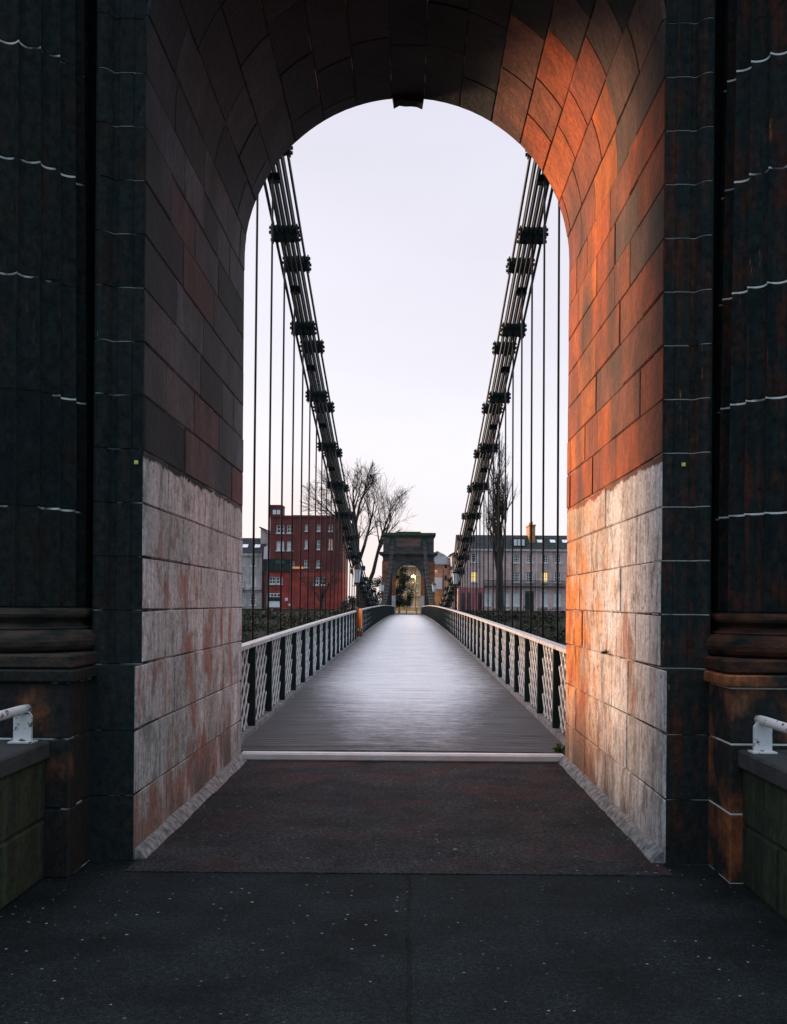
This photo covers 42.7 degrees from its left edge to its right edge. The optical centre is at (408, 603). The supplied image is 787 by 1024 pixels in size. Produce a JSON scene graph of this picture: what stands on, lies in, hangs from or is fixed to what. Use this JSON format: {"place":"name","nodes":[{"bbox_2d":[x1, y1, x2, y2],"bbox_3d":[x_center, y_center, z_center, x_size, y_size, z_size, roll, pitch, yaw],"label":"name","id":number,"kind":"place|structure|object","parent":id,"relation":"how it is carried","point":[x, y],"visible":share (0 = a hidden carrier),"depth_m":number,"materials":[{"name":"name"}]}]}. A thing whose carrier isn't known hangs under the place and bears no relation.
{"place":"outdoors","nodes":[
{"label":"outdoors","id":0,"kind":"place"},
{"bbox_2d":[242,538,265,608],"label":"terrace building","id":1,"kind":"structure","parent":0,"point":[259,574],"depth_m":160.00,"materials":[{"name":"grey stone"}]},
{"bbox_2d":[249,556,256,566],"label":"window","id":2,"kind":"structure","parent":1,"relation":"in","point":[250,556],"depth_m":160.11,"materials":[{"name":"grey glass"}]},
{"bbox_2d":[249,575,256,586],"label":"window","id":3,"kind":"structure","parent":1,"relation":"in","point":[250,575],"depth_m":160.11,"materials":[{"name":"grey glass"}]},
{"bbox_2d":[249,594,256,605],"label":"window","id":4,"kind":"structure","parent":1,"relation":"in","point":[250,594],"depth_m":160.11,"materials":[{"name":"grey glass"}]},
{"bbox_2d":[263,505,346,608],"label":"red building","id":5,"kind":"structure","parent":0,"point":[274,574],"depth_m":156.00,"materials":[{"name":"red brick"},{"name":"dark glass"},{"name":"white paint"}]},
{"bbox_2d":[269,577,275,584],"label":"window","id":6,"kind":"structure","parent":5,"relation":"in","point":[272,580],"depth_m":156.06,"materials":[{"name":"white glass"}]},
{"bbox_2d":[276,577,282,584],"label":"window","id":7,"kind":"structure","parent":5,"relation":"in","point":[277,578],"depth_m":156.06,"materials":[{"name":"clear glass"}]},
{"bbox_2d":[276,525,284,533],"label":"window","id":8,"kind":"structure","parent":5,"relation":"in","point":[278,526],"depth_m":156.14,"materials":[{"name":"clear glass"}]},
{"bbox_2d":[276,541,284,550],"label":"window","id":9,"kind":"structure","parent":5,"relation":"in","point":[278,542],"depth_m":156.14,"materials":[{"name":"grey glass"}]},
{"bbox_2d":[286,525,290,533],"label":"window","id":10,"kind":"structure","parent":5,"relation":"in","point":[288,526],"depth_m":156.14,"materials":[{"name":"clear glass"}]},
{"bbox_2d":[286,541,290,550],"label":"window","id":11,"kind":"structure","parent":5,"relation":"in","point":[288,542],"depth_m":156.21,"materials":[{"name":"grey glass"}]},
{"bbox_2d":[313,577,318,585],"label":"window","id":12,"kind":"structure","parent":5,"relation":"in","point":[316,584],"depth_m":156.12,"materials":[{"name":"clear glass"}]},
{"bbox_2d":[316,540,319,549],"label":"window","id":13,"kind":"structure","parent":5,"relation":"in","point":[318,541],"depth_m":156.14,"materials":[{"name":"clear glass"}]},
{"bbox_2d":[0,859,786,1023],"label":"ground","id":14,"kind":"structure","parent":0,"point":[101,942],"depth_m":4.79,"materials":[{"name":"black asphalt"}]},
{"bbox_2d":[0,740,49,909],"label":"parapet wall","id":15,"kind":"structure","parent":14,"relation":"on","point":[22,787],"depth_m":5.60,"materials":[{"name":"stone"}]},
{"bbox_2d":[0,704,37,743],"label":"handrail","id":16,"kind":"object","parent":15,"relation":"on","point":[21,716],"visible":1,"depth_m":5.86,"materials":[{"name":"white metal"}]},
{"bbox_2d":[0,0,786,883],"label":"bridge tower","id":17,"kind":"structure","parent":14,"relation":"on","point":[146,146],"depth_m":6.64,"materials":[{"name":"stone"}]},
{"bbox_2d":[251,146,393,640],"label":"suspension chain","id":18,"kind":"object","parent":17,"relation":"hanging from","point":[286,236],"visible":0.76,"depth_m":20.14,"materials":[{"name":"black metal"}]},
{"bbox_2d":[738,750,786,919],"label":"parapet wall","id":19,"kind":"structure","parent":14,"relation":"on","point":[764,870],"depth_m":5.57,"materials":[{"name":"stone"}]},
{"bbox_2d":[747,715,786,753],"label":"handrail","id":20,"kind":"object","parent":19,"relation":"on","point":[763,726],"visible":1,"depth_m":5.82,"materials":[{"name":"white metal"}]},
{"bbox_2d":[125,760,672,875],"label":"pavement","id":21,"kind":"structure","parent":0,"point":[404,817],"depth_m":7.45,"materials":[{"name":"grey asphalt"}]},
{"bbox_2d":[241,751,563,762],"bbox_3d":[-0.058,1.606,10.499,3.380,0.088,0.118,0,0,0],"label":"threshold strip","id":22,"kind":"object","parent":21,"relation":"on","point":[403,756],"visible":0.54,"depth_m":10.44,"materials":[{"name":"white paint"}]},
{"bbox_2d":[241,615,564,755],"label":"footpath","id":23,"kind":"structure","parent":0,"point":[408,683],"depth_m":14.60,"materials":[{"name":"grey wood"}]},
{"bbox_2d":[241,605,393,743],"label":"bridge railing","id":24,"kind":"object","parent":23,"relation":"on","point":[281,669],"visible":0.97,"depth_m":15.82,"materials":[{"name":"grey metal"}]},
{"bbox_2d":[353,561,361,606],"bbox_3d":[-2.024,-0.096,39.500,0.440,3.080,0.381,0,0,0],"label":"lamp post","id":25,"kind":"object","parent":24,"relation":"attached to","point":[357,569],"visible":0.73,"depth_m":39.44,"materials":[{"name":"black metal"}]},
{"bbox_2d":[355,607,362,636],"bbox_3d":[-1.735,0.661,35.500,0.230,1.020,0.760,0,0,0],"label":"post","id":26,"kind":"object","parent":24,"relation":"attached to","point":[358,621],"visible":1,"depth_m":35.20,"materials":[{"name":"orange plastic"}]},
{"bbox_2d":[379,581,384,604],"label":"lamp post","id":27,"kind":"object","parent":24,"relation":"attached to","point":[381,584],"visible":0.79,"depth_m":76.91,"materials":[{"name":"grey metal"}]},
{"bbox_2d":[422,605,565,745],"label":"bridge railing","id":28,"kind":"object","parent":23,"relation":"on","point":[527,671],"visible":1,"depth_m":16.02,"materials":[{"name":"grey metal"}]},
{"bbox_2d":[431,581,436,605],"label":"lamp post","id":29,"kind":"object","parent":28,"relation":"attached to","point":[433,584],"visible":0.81,"depth_m":76.96,"materials":[{"name":"grey metal"}]},
{"bbox_2d":[451,564,459,609],"bbox_3d":[1.936,-0.076,41.500,0.440,3.080,0.381,0,0,0],"label":"lamp post","id":30,"kind":"object","parent":28,"relation":"attached to","point":[455,577],"visible":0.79,"depth_m":41.44,"materials":[{"name":"black metal"}]},
{"bbox_2d":[552,743,564,752],"bbox_3d":[1.601,1.539,10.621,0.203,0.145,0.188,0,0,-43],"label":"weed","id":31,"kind":"object","parent":23,"relation":"on","point":[558,749],"visible":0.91,"depth_m":10.61,"materials":[{"name":"green plant"}]},
{"bbox_2d":[242,614,565,645],"bbox_3d":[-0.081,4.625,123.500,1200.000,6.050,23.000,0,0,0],"label":"riverbank","id":32,"kind":"structure","parent":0,"point":[508,623],"depth_m":129.90,"materials":[{"name":"soil"}]},
{"bbox_2d":[241,604,565,643],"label":"bank undergrowth","id":33,"kind":"object","parent":32,"relation":"on","point":[548,618],"visible":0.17,"depth_m":129.65,"materials":[{"name":"green plant"}]},
{"bbox_2d":[379,531,437,614],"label":"bridge tower","id":34,"kind":"structure","parent":32,"relation":"on","point":[408,548],"depth_m":131.98,"materials":[{"name":"grey stone"}]},
{"bbox_2d":[423,150,559,642],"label":"suspension chain","id":35,"kind":"object","parent":34,"relation":"attached to","point":[533,235],"visible":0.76,"depth_m":20.14,"materials":[{"name":"black metal"}]},
{"bbox_2d":[242,99,568,602],"label":"sky","id":36,"kind":"structure","parent":0,"point":[408,215],"materials":[{"name":"white"}]},
{"bbox_2d":[396,612,419,614],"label":"street","id":37,"kind":"structure","parent":0,"point":[409,613],"depth_m":150.57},
{"bbox_2d":[434,551,449,605],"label":"salmon building","id":38,"kind":"structure","parent":0,"point":[441,560],"depth_m":172.00,"materials":[{"name":"orange brick"}]},
{"bbox_2d":[435,577,441,588],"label":"banner","id":39,"kind":"object","parent":38,"relation":"attached to","point":[438,581],"visible":0.64,"depth_m":171.78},
{"bbox_2d":[448,551,456,609],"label":"white house","id":40,"kind":"structure","parent":0,"point":[451,557],"depth_m":166.00,"materials":[{"name":"white paint"}]},
{"bbox_2d":[454,521,566,610],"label":"terrace building","id":41,"kind":"structure","parent":0,"point":[550,547],"depth_m":160.00,"materials":[{"name":"grey brick"}]},
{"bbox_2d":[471,553,477,562],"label":"window","id":42,"kind":"structure","parent":41,"relation":"in","point":[471,553],"depth_m":160.11,"materials":[{"name":"clear glass"}]},
{"bbox_2d":[471,571,477,582],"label":"window","id":43,"kind":"structure","parent":41,"relation":"in","point":[471,571],"depth_m":160.11,"materials":[{"name":"yellow glass"}]},
{"bbox_2d":[484,593,491,606],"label":"window","id":44,"kind":"structure","parent":41,"relation":"in","point":[485,594],"depth_m":160.19,"materials":[{"name":"grey glass"}]},
{"bbox_2d":[506,593,509,606],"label":"window","id":45,"kind":"structure","parent":41,"relation":"in","point":[507,594],"depth_m":160.19,"materials":[{"name":"grey glass"}]},
{"bbox_2d":[513,554,519,563],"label":"window","id":46,"kind":"structure","parent":41,"relation":"in","point":[516,557],"depth_m":160.11,"materials":[{"name":"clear glass"}]},
{"bbox_2d":[513,572,519,582],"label":"window","id":47,"kind":"structure","parent":41,"relation":"in","point":[516,575],"depth_m":160.19,"materials":[{"name":"clear glass"}]},
{"bbox_2d":[513,593,519,606],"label":"window","id":48,"kind":"structure","parent":41,"relation":"in","point":[516,596],"depth_m":160.19,"materials":[{"name":"grey glass"}]},
{"bbox_2d":[526,572,532,580],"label":"window","id":49,"kind":"structure","parent":41,"relation":"in","point":[527,573],"depth_m":160.11,"materials":[{"name":"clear glass"}]},
{"bbox_2d":[525,591,533,610],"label":"door","id":50,"kind":"structure","parent":41,"relation":"in","point":[527,593],"depth_m":160.11,"materials":[{"name":"green wood"}]},
{"bbox_2d":[526,554,533,563],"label":"window","id":51,"kind":"structure","parent":41,"relation":"in","point":[527,555],"depth_m":160.11,"materials":[{"name":"clear glass"}]},
{"bbox_2d":[541,572,547,580],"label":"window","id":52,"kind":"structure","parent":41,"relation":"in","point":[545,573],"depth_m":160.11,"materials":[{"name":"yellow glass"}]},
{"bbox_2d":[540,593,548,606],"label":"window","id":53,"kind":"structure","parent":41,"relation":"in","point":[545,594],"depth_m":160.11,"materials":[{"name":"grey glass"}]},
{"bbox_2d":[541,554,548,563],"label":"window","id":54,"kind":"structure","parent":41,"relation":"in","point":[545,555],"depth_m":160.11,"materials":[{"name":"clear glass"}]},
{"bbox_2d":[553,593,561,606],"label":"window","id":55,"kind":"structure","parent":41,"relation":"in","point":[554,593],"depth_m":160.19,"materials":[{"name":"grey glass"}]},
{"bbox_2d":[554,554,561,563],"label":"window","id":56,"kind":"structure","parent":41,"relation":"in","point":[555,554],"depth_m":160.11,"materials":[{"name":"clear glass"}]},
{"bbox_2d":[554,572,561,583],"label":"window","id":57,"kind":"structure","parent":41,"relation":"in","point":[554,572],"depth_m":160.11,"materials":[{"name":"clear glass"}]},
{"label":"ground","id":58,"kind":"structure","parent":0,"visible":0},
{"bbox_2d":[259,526,267,608],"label":"gable house","id":59,"kind":"structure","parent":58,"relation":"on","point":[264,536],"depth_m":163.00,"materials":[{"name":"stone"}]},
{"bbox_2d":[242,609,354,613],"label":"quay wall","id":60,"kind":"structure","parent":58,"relation":"on","point":[273,610],"depth_m":135.60,"materials":[{"name":"stone"}]},
{"bbox_2d":[298,568,342,608],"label":"bare tree","id":61,"kind":"object","parent":58,"relation":"on","point":[322,590],"visible":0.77,"depth_m":142.91,"materials":[{"name":"brown plant"}]},
{"bbox_2d":[339,596,364,608],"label":"evergreen bush","id":62,"kind":"object","parent":58,"relation":"on","point":[353,602],"visible":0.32,"depth_m":138.70,"materials":[{"name":"green plant"}]},
{"bbox_2d":[299,455,412,602],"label":"bare tree","id":63,"kind":"object","parent":58,"relation":"on","point":[367,487],"visible":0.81,"depth_m":140.53,"materials":[{"name":"brown plant"}]},
{"bbox_2d":[360,575,381,604],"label":"evergreen bush","id":64,"kind":"object","parent":58,"relation":"on","point":[378,595],"visible":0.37,"depth_m":137.74,"materials":[{"name":"green plant"}]},
{"bbox_2d":[396,566,418,612],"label":"evergreen tree","id":65,"kind":"object","parent":58,"relation":"on","point":[400,600],"visible":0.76,"depth_m":157.24,"materials":[{"name":"green plant"}]},
{"bbox_2d":[396,564,420,610],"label":"golden tenement","id":66,"kind":"structure","parent":58,"relation":"on","point":[415,571],"depth_m":215.00,"materials":[{"name":"stone"}]},
{"bbox_2d":[411,575,415,611],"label":"street lamp","id":67,"kind":"object","parent":58,"relation":"on","point":[412,576],"visible":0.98,"depth_m":191.95,"materials":[{"name":"black metal"}]},
{"bbox_2d":[435,566,443,592],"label":"street lamp","id":68,"kind":"object","parent":58,"relation":"on","point":[436,571],"visible":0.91,"depth_m":149.95,"materials":[{"name":"black metal"}]},
{"bbox_2d":[478,428,517,610],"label":"bare tree","id":69,"kind":"object","parent":58,"relation":"on","point":[501,552],"visible":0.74,"depth_m":138.68,"materials":[{"name":"brown plant"}]},
{"bbox_2d":[457,610,565,615],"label":"quay wall","id":70,"kind":"structure","parent":58,"relation":"on","point":[561,612],"depth_m":135.60,"materials":[{"name":"stone"}]}
]}

